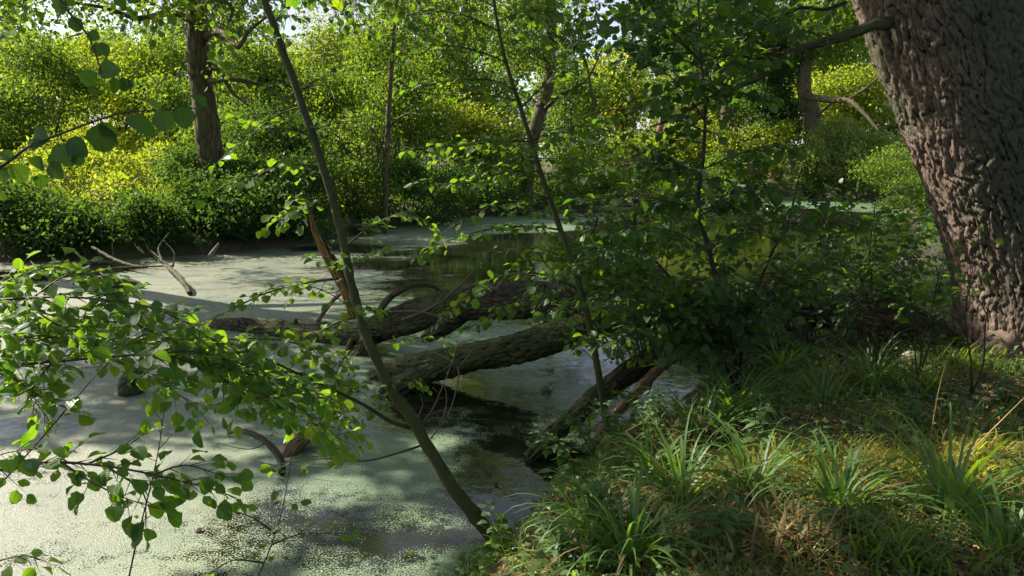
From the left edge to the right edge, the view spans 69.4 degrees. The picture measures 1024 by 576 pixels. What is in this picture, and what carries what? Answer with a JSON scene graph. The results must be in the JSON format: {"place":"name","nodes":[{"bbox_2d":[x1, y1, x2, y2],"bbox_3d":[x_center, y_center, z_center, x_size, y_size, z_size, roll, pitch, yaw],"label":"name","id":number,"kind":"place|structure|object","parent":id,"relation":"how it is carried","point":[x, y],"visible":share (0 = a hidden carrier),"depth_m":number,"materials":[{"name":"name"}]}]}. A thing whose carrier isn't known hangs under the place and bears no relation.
{"place":"outdoors","nodes":[
{"label":"outdoors","id":0,"kind":"place"},
{"bbox_2d":[0,247,239,382],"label":"leafy bough","id":1,"kind":"object","parent":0,"point":[27,326],"visible":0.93,"depth_m":3.62,"materials":[{"name":"green plant"}]},
{"bbox_2d":[0,308,362,465],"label":"leafy bough","id":2,"kind":"object","parent":1,"relation":"attached to","point":[302,398],"visible":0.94,"depth_m":3.51,"materials":[{"name":"green plant"}]},
{"bbox_2d":[128,390,184,575],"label":"leafy bough","id":3,"kind":"object","parent":2,"relation":"attached to","point":[161,455],"visible":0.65,"depth_m":3.31,"materials":[{"name":"green plant"}]},
{"bbox_2d":[0,420,255,552],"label":"leafy bough","id":4,"kind":"object","parent":3,"relation":"attached to","point":[167,505],"visible":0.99,"depth_m":3.14,"materials":[{"name":"green plant"}]},
{"bbox_2d":[0,0,892,157],"label":"sky","id":5,"kind":"structure","parent":0,"point":[288,24],"materials":[{"name":"white"}]},
{"bbox_2d":[0,196,917,575],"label":"pond water","id":6,"kind":"structure","parent":0,"point":[392,508],"depth_m":7.08,"materials":[{"name":"liquid"}]},
{"bbox_2d":[218,429,337,474],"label":"dead branch","id":7,"kind":"object","parent":6,"relation":"on","point":[274,450],"visible":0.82,"depth_m":6.27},
{"bbox_2d":[279,398,347,457],"bbox_3d":[-1.834,1.323,6.911,0.180,0.422,0.948,6,11,29],"label":"broken log","id":8,"kind":"object","parent":6,"relation":"in","point":[297,443],"visible":0.23,"depth_m":6.62,"materials":[{"name":"brown wood"}]},
{"bbox_2d":[0,146,1023,575],"bbox_3d":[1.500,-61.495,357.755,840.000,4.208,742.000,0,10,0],"label":"ground","id":9,"kind":"structure","parent":0,"point":[180,248],"depth_m":5.09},
{"bbox_2d":[0,166,119,261],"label":"shrub","id":10,"kind":"object","parent":9,"relation":"on","point":[19,219],"visible":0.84,"depth_m":19.12,"materials":[{"name":"green plant"}]},
{"bbox_2d":[0,13,120,166],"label":"shrub","id":11,"kind":"object","parent":9,"relation":"on","point":[14,101],"visible":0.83,"depth_m":28.93,"materials":[{"name":"green plant"}]},
{"bbox_2d":[23,183,194,256],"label":"shrub","id":12,"kind":"object","parent":9,"relation":"on","point":[153,216],"visible":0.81,"depth_m":19.47,"materials":[{"name":"green plant"}]},
{"bbox_2d":[28,18,191,145],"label":"shrub","id":13,"kind":"object","parent":9,"relation":"on","point":[86,46],"visible":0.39,"depth_m":31.91,"materials":[{"name":"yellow plant"}]},
{"bbox_2d":[0,117,287,224],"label":"shrub","id":14,"kind":"object","parent":9,"relation":"on","point":[132,153],"visible":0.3,"depth_m":23.61,"materials":[{"name":"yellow plant"}]},
{"bbox_2d":[0,0,314,216],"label":"tree","id":15,"kind":"object","parent":9,"relation":"on","point":[206,122],"visible":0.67,"depth_m":21.46,"materials":[{"name":"green plant"}]},
{"bbox_2d":[99,12,237,146],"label":"shrub","id":16,"kind":"object","parent":9,"relation":"on","point":[171,95],"visible":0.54,"depth_m":30.14,"materials":[{"name":"green plant"}]},
{"bbox_2d":[146,134,289,237],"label":"shrub","id":17,"kind":"object","parent":9,"relation":"on","point":[185,168],"visible":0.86,"depth_m":21.09,"materials":[{"name":"green plant"}]},
{"bbox_2d":[171,33,320,161],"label":"shrub","id":18,"kind":"object","parent":9,"relation":"on","point":[276,58],"visible":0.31,"depth_m":28.38,"materials":[{"name":"green plant"}]},
{"bbox_2d":[199,92,351,242],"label":"shrub","id":19,"kind":"object","parent":9,"relation":"on","point":[294,151],"visible":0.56,"depth_m":23.25,"materials":[{"name":"green plant"}]},
{"bbox_2d":[242,3,426,159],"bbox_3d":[-8.846,-9.874,36.133,9.619,8.185,7.028,0,10,0],"label":"shrub","id":20,"kind":"object","parent":9,"relation":"on","point":[328,45],"visible":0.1,"depth_m":35.63,"materials":[{"name":"green plant"}]},
{"bbox_2d":[174,0,503,541],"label":"leaning sapling","id":21,"kind":"object","parent":9,"relation":"on","point":[470,509],"visible":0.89,"depth_m":4.95,"materials":[{"name":"green plant"}]},
{"bbox_2d":[0,254,346,420],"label":"leafy bough","id":22,"kind":"object","parent":21,"relation":"attached to","point":[104,321],"visible":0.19,"depth_m":4.08,"materials":[{"name":"green plant"}]},
{"bbox_2d":[196,327,378,462],"bbox_3d":[-1.351,0.659,4.477,1.074,0.793,0.539,-2,10,-13],"label":"leafy bough","id":23,"kind":"object","parent":21,"relation":"attached to","point":[282,352],"visible":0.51,"depth_m":4.51,"materials":[{"name":"plant"}]},
{"bbox_2d":[277,61,415,228],"bbox_3d":[-6.350,-5.267,27.277,4.494,6.073,6.268,-6,11,-29],"label":"shrub","id":24,"kind":"object","parent":9,"relation":"on","point":[356,164],"visible":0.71,"depth_m":26.58,"materials":[{"name":"green plant"}]},
{"bbox_2d":[328,24,469,195],"bbox_3d":[-5.673,-8.252,33.496,5.652,8.294,7.409,-9,13,-41],"label":"shrub","id":25,"kind":"object","parent":9,"relation":"on","point":[407,96],"visible":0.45,"depth_m":32.93,"materials":[{"name":"green plant"}]},
{"bbox_2d":[322,0,506,233],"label":"tree","id":26,"kind":"object","parent":9,"relation":"on","point":[392,27],"visible":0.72,"depth_m":25.66,"materials":[{"name":"green plant"}]},
{"bbox_2d":[365,145,512,226],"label":"shrub","id":27,"kind":"object","parent":9,"relation":"on","point":[446,206],"visible":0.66,"depth_m":28.76,"materials":[{"name":"green plant"}]},
{"bbox_2d":[0,0,908,164],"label":"distant wood","id":28,"kind":"object","parent":9,"relation":"on","point":[9,32],"visible":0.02,"depth_m":87.11,"materials":[{"name":"green plant"}]},
{"bbox_2d":[401,1,526,174],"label":"tree","id":29,"kind":"object","parent":9,"relation":"on","point":[462,70],"visible":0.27,"depth_m":39.45,"materials":[{"name":"green plant"}]},
{"bbox_2d":[391,77,543,184],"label":"shrub","id":30,"kind":"object","parent":9,"relation":"on","point":[474,122],"visible":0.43,"depth_m":36.45,"materials":[{"name":"green plant"}]},
{"bbox_2d":[0,177,942,258],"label":"shore herbs","id":31,"kind":"object","parent":9,"relation":"on","point":[929,225],"visible":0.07,"depth_m":21.24,"materials":[{"name":"green plant"}]},
{"bbox_2d":[477,499,515,561],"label":"bright seedling","id":32,"kind":"object","parent":9,"relation":"on","point":[501,521],"visible":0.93,"depth_m":4.04,"materials":[{"name":"green plant"}]},
{"bbox_2d":[450,132,548,216],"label":"shrub","id":33,"kind":"object","parent":9,"relation":"on","point":[491,159],"visible":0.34,"depth_m":33.68,"materials":[{"name":"green plant"}]},
{"bbox_2d":[419,0,610,214],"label":"leaning bank tree","id":34,"kind":"object","parent":9,"relation":"on","point":[546,58],"visible":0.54,"depth_m":32.69,"materials":[{"name":"green plant"}]},
{"bbox_2d":[378,0,690,438],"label":"thin sapling","id":35,"kind":"object","parent":9,"relation":"on","point":[513,149],"visible":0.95,"depth_m":5.66,"materials":[{"name":"green plant"}]},
{"bbox_2d":[338,0,560,78],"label":"overhanging branch","id":36,"kind":"object","parent":35,"relation":"attached to","point":[524,36],"visible":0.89,"depth_m":5.60,"materials":[{"name":"plant"}]},
{"bbox_2d":[273,0,380,49],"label":"overhanging branch","id":37,"kind":"object","parent":36,"relation":"attached to","point":[376,36],"visible":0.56,"depth_m":5.78,"materials":[{"name":"plant"}]},
{"bbox_2d":[554,0,753,100],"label":"overhanging branch","id":38,"kind":"object","parent":35,"relation":"attached to","point":[638,5],"visible":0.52,"depth_m":6.00,"materials":[{"name":"plant"}]},
{"bbox_2d":[534,511,583,568],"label":"leafy herb","id":39,"kind":"object","parent":9,"relation":"on","point":[557,537],"visible":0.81,"depth_m":3.67,"materials":[{"name":"green plant"}]},
{"bbox_2d":[523,423,596,483],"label":"leafy herb","id":40,"kind":"object","parent":9,"relation":"on","point":[570,470],"visible":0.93,"depth_m":4.59,"materials":[{"name":"green plant"}]},
{"bbox_2d":[537,401,602,458],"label":"leafy herb","id":41,"kind":"object","parent":9,"relation":"on","point":[570,421],"visible":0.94,"depth_m":5.76,"materials":[{"name":"green plant"}]},
{"bbox_2d":[519,46,624,191],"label":"shrub","id":42,"kind":"object","parent":9,"relation":"on","point":[583,92],"visible":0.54,"depth_m":42.38,"materials":[{"name":"green plant"}]},
{"bbox_2d":[195,248,955,461],"bbox_3d":[-1.082,0.440,8.553,11.102,2.145,3.210,4,11,23],"label":"fallen tree","id":43,"kind":"object","parent":9,"relation":"on","point":[417,314],"visible":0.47,"depth_m":8.14,"materials":[{"name":"wood"}]},
{"bbox_2d":[309,210,355,317],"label":"snapped branch","id":44,"kind":"object","parent":43,"relation":"on","point":[334,273],"visible":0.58,"depth_m":10.26,"materials":[{"name":"orange wood"}]},
{"bbox_2d":[497,493,664,575],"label":"sedge tuft","id":45,"kind":"object","parent":9,"relation":"on","point":[607,565],"visible":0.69,"depth_m":3.67,"materials":[{"name":"green plant"}]},
{"bbox_2d":[537,468,627,529],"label":"leafy herb","id":46,"kind":"object","parent":9,"relation":"on","point":[560,480],"visible":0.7,"depth_m":3.93,"materials":[{"name":"green plant"}]},
{"bbox_2d":[533,146,641,210],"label":"shrub","id":47,"kind":"object","parent":9,"relation":"on","point":[602,183],"visible":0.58,"depth_m":37.47,"materials":[{"name":"green plant"}]},
{"bbox_2d":[506,460,679,573],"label":"sedge tuft","id":48,"kind":"object","parent":9,"relation":"on","point":[583,501],"visible":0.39,"depth_m":3.96,"materials":[{"name":"green plant"}]},
{"bbox_2d":[575,399,628,454],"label":"leafy herb","id":49,"kind":"object","parent":9,"relation":"on","point":[618,426],"visible":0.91,"depth_m":5.28,"materials":[{"name":"green plant"}]},
{"bbox_2d":[577,48,683,172],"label":"tree","id":50,"kind":"object","parent":9,"relation":"on","point":[636,95],"visible":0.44,"depth_m":53.02,"materials":[{"name":"green plant"}]},
{"bbox_2d":[514,444,752,575],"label":"sedge tuft","id":51,"kind":"object","parent":9,"relation":"on","point":[633,511],"visible":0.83,"depth_m":3.65,"materials":[{"name":"green plant"}]},
{"bbox_2d":[569,412,710,479],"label":"sedge tuft","id":52,"kind":"object","parent":9,"relation":"on","point":[647,448],"visible":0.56,"depth_m":4.85,"materials":[{"name":"green plant"}]},
{"bbox_2d":[500,119,800,394],"bbox_3d":[1.247,-0.169,6.771,2.610,2.614,1.639,-5,11,-29],"label":"alder bush","id":53,"kind":"object","parent":9,"relation":"on","point":[588,273],"visible":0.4,"depth_m":6.56,"materials":[{"name":"green plant"}]},
{"bbox_2d":[634,385,668,454],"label":"leafy herb","id":54,"kind":"object","parent":9,"relation":"on","point":[657,409],"visible":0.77,"depth_m":5.17,"materials":[{"name":"green plant"}]},
{"bbox_2d":[596,121,716,186],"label":"shrub","id":55,"kind":"object","parent":9,"relation":"on","point":[649,141],"visible":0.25,"depth_m":47.43,"materials":[{"name":"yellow plant"}]},
{"bbox_2d":[573,399,777,533],"bbox_3d":[0.964,1.071,4.330,1.092,0.738,1.191,-8,12,-37],"label":"sedge tuft","id":56,"kind":"object","parent":9,"relation":"on","point":[674,465],"visible":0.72,"depth_m":4.34,"materials":[{"name":"green plant"}]},
{"bbox_2d":[608,148,753,203],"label":"shrub","id":57,"kind":"object","parent":9,"relation":"on","point":[719,169],"visible":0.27,"depth_m":43.66,"materials":[{"name":"green plant"}]},
{"bbox_2d":[623,396,742,458],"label":"grass tuft","id":58,"kind":"object","parent":9,"relation":"on","point":[704,425],"visible":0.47,"depth_m":5.05,"materials":[{"name":"plant"}]},
{"bbox_2d":[627,66,760,147],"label":"tree","id":59,"kind":"object","parent":9,"relation":"on","point":[676,111],"visible":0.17,"depth_m":63.41,"materials":[{"name":"green plant"}]},
{"bbox_2d":[562,0,836,390],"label":"alder bush","id":60,"kind":"object","parent":9,"relation":"on","point":[691,36],"visible":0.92,"depth_m":5.11,"materials":[{"name":"green plant"}]},
{"bbox_2d":[622,367,793,462],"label":"sedge tuft","id":61,"kind":"object","parent":9,"relation":"on","point":[720,410],"visible":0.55,"depth_m":5.16,"materials":[{"name":"green plant"}]},
{"bbox_2d":[532,137,891,388],"bbox_3d":[1.389,-0.028,5.801,2.713,2.256,1.281,-2,10,-11],"label":"alder bush","id":62,"kind":"object","parent":9,"relation":"on","point":[709,315],"visible":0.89,"depth_m":5.64,"materials":[{"name":"green plant"}]},
{"bbox_2d":[618,0,805,172],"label":"tree","id":63,"kind":"object","parent":9,"relation":"on","point":[687,5],"visible":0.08,"depth_m":47.29,"materials":[{"name":"green plant"}]},
{"bbox_2d":[693,488,743,554],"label":"leafy herb","id":64,"kind":"object","parent":9,"relation":"on","point":[732,515],"visible":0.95,"depth_m":3.53,"materials":[{"name":"green plant"}]},
{"bbox_2d":[441,268,1023,575],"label":"grass carpet","id":65,"kind":"object","parent":9,"relation":"on","point":[882,407],"depth_m":4.43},
{"bbox_2d":[665,111,802,197],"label":"shrub","id":66,"kind":"object","parent":9,"relation":"on","point":[733,139],"visible":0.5,"depth_m":48.50,"materials":[{"name":"green plant"}]},
{"bbox_2d":[638,359,843,442],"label":"sedge tuft","id":67,"kind":"object","parent":9,"relation":"on","point":[748,396],"visible":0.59,"depth_m":5.26,"materials":[{"name":"green plant"}]},
{"bbox_2d":[466,265,1023,575],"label":"ground herbs","id":68,"kind":"object","parent":9,"relation":"on","point":[541,554],"visible":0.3,"depth_m":4.86,"materials":[{"name":"green plant"}]},
{"bbox_2d":[470,299,1023,575],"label":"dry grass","id":69,"kind":"structure","parent":9,"relation":"on","point":[812,465],"depth_m":4.49,"materials":[{"name":"plant"}]},
{"bbox_2d":[652,407,844,539],"bbox_3d":[1.374,1.004,4.174,1.252,0.764,1.243,0,10,0],"label":"sedge tuft","id":70,"kind":"object","parent":9,"relation":"on","point":[740,455],"visible":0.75,"depth_m":4.16,"materials":[{"name":"green plant"}]},
{"bbox_2d":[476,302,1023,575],"bbox_3d":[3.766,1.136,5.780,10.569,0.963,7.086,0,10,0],"label":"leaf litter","id":71,"kind":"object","parent":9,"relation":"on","point":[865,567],"visible":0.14,"depth_m":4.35,"materials":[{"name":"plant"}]},
{"bbox_2d":[669,42,847,162],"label":"tree","id":72,"kind":"object","parent":9,"relation":"on","point":[736,106],"visible":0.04,"depth_m":64.15,"materials":[{"name":"green plant"}]},
{"bbox_2d":[739,403,780,452],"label":"leafy herb","id":73,"kind":"object","parent":9,"relation":"on","point":[763,416],"visible":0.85,"depth_m":4.62,"materials":[{"name":"green plant"}]},
{"bbox_2d":[702,431,840,471],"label":"grass tuft","id":74,"kind":"object","parent":9,"relation":"on","point":[772,442],"visible":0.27,"depth_m":4.49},
{"bbox_2d":[733,2,815,185],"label":"tree","id":75,"kind":"object","parent":9,"relation":"on","point":[771,84],"visible":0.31,"depth_m":50.36,"materials":[{"name":"green plant"}]},
{"bbox_2d":[718,320,855,382],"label":"sedge tuft","id":76,"kind":"object","parent":9,"relation":"on","point":[780,358],"visible":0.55,"depth_m":6.93,"materials":[{"name":"green plant"}]},
{"bbox_2d":[719,478,882,575],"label":"grass tuft","id":77,"kind":"object","parent":9,"relation":"on","point":[804,535],"visible":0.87,"depth_m":3.35,"materials":[{"name":"plant"}]},
{"bbox_2d":[585,411,1023,517],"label":"yellowing grass","id":78,"kind":"structure","parent":9,"relation":"on","point":[885,457],"depth_m":4.30,"materials":[{"name":"plant"}]},
{"bbox_2d":[761,0,880,197],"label":"tree","id":79,"kind":"object","parent":9,"relation":"on","point":[809,106],"visible":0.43,"depth_m":47.36,"materials":[{"name":"green plant"}]},
{"bbox_2d":[755,335,911,414],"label":"sedge tuft","id":80,"kind":"object","parent":9,"relation":"on","point":[832,388],"visible":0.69,"depth_m":5.61,"materials":[{"name":"green plant"}]},
{"bbox_2d":[760,113,912,201],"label":"shrub","id":81,"kind":"object","parent":9,"relation":"on","point":[830,170],"visible":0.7,"depth_m":45.46,"materials":[{"name":"green plant"}]},
{"bbox_2d":[792,2,889,156],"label":"tree","id":82,"kind":"object","parent":9,"relation":"on","point":[866,60],"visible":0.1,"depth_m":60.59,"materials":[{"name":"green plant"}]},
{"bbox_2d":[789,61,896,178],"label":"tree","id":83,"kind":"object","parent":9,"relation":"on","point":[868,97],"visible":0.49,"depth_m":55.21,"materials":[{"name":"green plant"}]},
{"bbox_2d":[795,255,903,367],"bbox_3d":[2.669,0.238,5.986,0.895,1.053,0.434,-2,10,-12],"label":"undergrowth sapling","id":84,"kind":"object","parent":9,"relation":"on","point":[832,320],"visible":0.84,"depth_m":5.99,"materials":[{"name":"plant"}]},
{"bbox_2d":[819,504,887,539],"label":"leafy herb","id":85,"kind":"object","parent":9,"relation":"on","point":[845,527],"visible":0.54,"depth_m":3.44,"materials":[{"name":"green plant"}]},
{"bbox_2d":[718,422,992,564],"bbox_3d":[1.664,1.063,3.717,1.202,0.754,1.082,0,10,0],"label":"sedge tuft","id":86,"kind":"object","parent":9,"relation":"on","point":[849,474],"visible":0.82,"depth_m":3.71,"materials":[{"name":"green plant"}]},
{"bbox_2d":[781,182,946,314],"bbox_3d":[3.599,-0.279,7.520,1.621,1.631,1.096,5,11,26],"label":"undergrowth sapling","id":87,"kind":"object","parent":9,"relation":"on","point":[846,204],"visible":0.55,"depth_m":7.44,"materials":[{"name":"plant"}]},
{"bbox_2d":[810,157,932,364],"bbox_3d":[2.745,-0.119,5.780,1.012,1.785,0.562,0,10,0],"label":"undergrowth sapling","id":88,"kind":"object","parent":9,"relation":"on","point":[877,230],"visible":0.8,"depth_m":5.69,"materials":[{"name":"plant"}]},
{"bbox_2d":[819,328,943,404],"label":"sedge tuft","id":89,"kind":"object","parent":9,"relation":"on","point":[873,369],"visible":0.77,"depth_m":5.92,"materials":[{"name":"green plant"}]},
{"bbox_2d":[846,138,929,223],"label":"shrub","id":90,"kind":"object","parent":9,"relation":"on","point":[890,180],"visible":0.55,"depth_m":36.88,"materials":[{"name":"green plant"}]},
{"bbox_2d":[849,207,969,374],"bbox_3d":[2.943,0.082,5.575,0.857,1.398,0.517,0,10,0],"label":"undergrowth sapling","id":91,"kind":"object","parent":9,"relation":"on","point":[922,296],"visible":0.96,"depth_m":5.52,"materials":[{"name":"plant"}]},
{"bbox_2d":[800,486,1019,575],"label":"grass tuft","id":92,"kind":"object","parent":9,"relation":"on","point":[900,543],"visible":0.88,"depth_m":3.22,"materials":[{"name":"plant"}]},
{"bbox_2d":[811,395,1023,560],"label":"sedge tuft","id":93,"kind":"object","parent":9,"relation":"on","point":[934,473],"visible":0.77,"depth_m":3.65,"materials":[{"name":"green plant"}]},
{"bbox_2d":[870,357,968,401],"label":"grass tuft","id":94,"kind":"object","parent":9,"relation":"on","point":[929,388],"visible":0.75,"depth_m":5.65,"materials":[{"name":"plant"}]},
{"bbox_2d":[850,0,1023,365],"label":"oak tree","id":95,"kind":"object","parent":9,"relation":"on","point":[950,74],"visible":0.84,"depth_m":6.06,"materials":[{"name":"brown plant"}]},
{"bbox_2d":[642,0,894,143],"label":"oak bough","id":96,"kind":"object","parent":95,"relation":"attached to","point":[885,23],"visible":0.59,"depth_m":5.39,"materials":[{"name":"green plant"}]},
{"bbox_2d":[697,0,855,89],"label":"overhanging branch","id":97,"kind":"object","parent":95,"relation":"attached to","point":[829,18],"visible":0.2,"depth_m":7.03,"materials":[{"name":"plant"}]},
{"bbox_2d":[891,456,1023,575],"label":"sedge tuft","id":98,"kind":"object","parent":9,"relation":"on","point":[989,540],"visible":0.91,"depth_m":3.35,"materials":[{"name":"green plant"}]},
{"bbox_2d":[919,336,1023,373],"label":"grass tuft","id":99,"kind":"object","parent":9,"relation":"on","point":[964,357],"visible":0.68,"depth_m":6.17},
{"bbox_2d":[931,425,1023,481],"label":"grass tuft","id":100,"kind":"object","parent":9,"relation":"on","point":[995,439],"visible":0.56,"depth_m":4.27,"materials":[{"name":"plant"}]},
{"bbox_2d":[934,226,1023,399],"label":"undergrowth sapling","id":101,"kind":"object","parent":9,"relation":"on","point":[971,389],"visible":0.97,"depth_m":5.07,"materials":[{"name":"plant"}]},
{"bbox_2d":[990,376,1023,412],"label":"leafy herb","id":102,"kind":"object","parent":9,"relation":"on","point":[1001,390],"visible":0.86,"depth_m":5.17,"materials":[{"name":"green plant"}]},
{"bbox_3d":[-2.993,-4.364,6.333,12.966,10.835,12.148,0,10,0],"label":"shade tree","id":103,"kind":"object","parent":9,"relation":"on","visible":0},
{"bbox_2d":[0,549,70,575],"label":"leafy bough","id":104,"kind":"object","parent":103,"relation":"attached to","point":[22,559],"visible":1,"depth_m":2.82,"materials":[{"name":"green plant"}]},
{"bbox_2d":[51,0,140,96],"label":"leafy twig","id":105,"kind":"object","parent":103,"relation":"attached to","point":[108,68],"visible":1,"depth_m":2.02,"materials":[{"name":"green plant"}]},
{"bbox_2d":[0,93,207,200],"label":"leafy twig","id":106,"kind":"object","parent":103,"relation":"attached to","point":[101,136],"visible":1,"depth_m":1.86,"materials":[{"name":"plant"}]},
{"bbox_2d":[0,0,261,70],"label":"overhanging branch","id":107,"kind":"object","parent":103,"relation":"attached to","point":[171,19],"visible":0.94,"depth_m":6.36,"materials":[{"name":"plant"}]},
{"bbox_2d":[200,446,360,575],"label":"leafy bough","id":108,"kind":"object","parent":103,"relation":"attached to","point":[306,502],"visible":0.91,"depth_m":3.58,"materials":[{"name":"green wood"}]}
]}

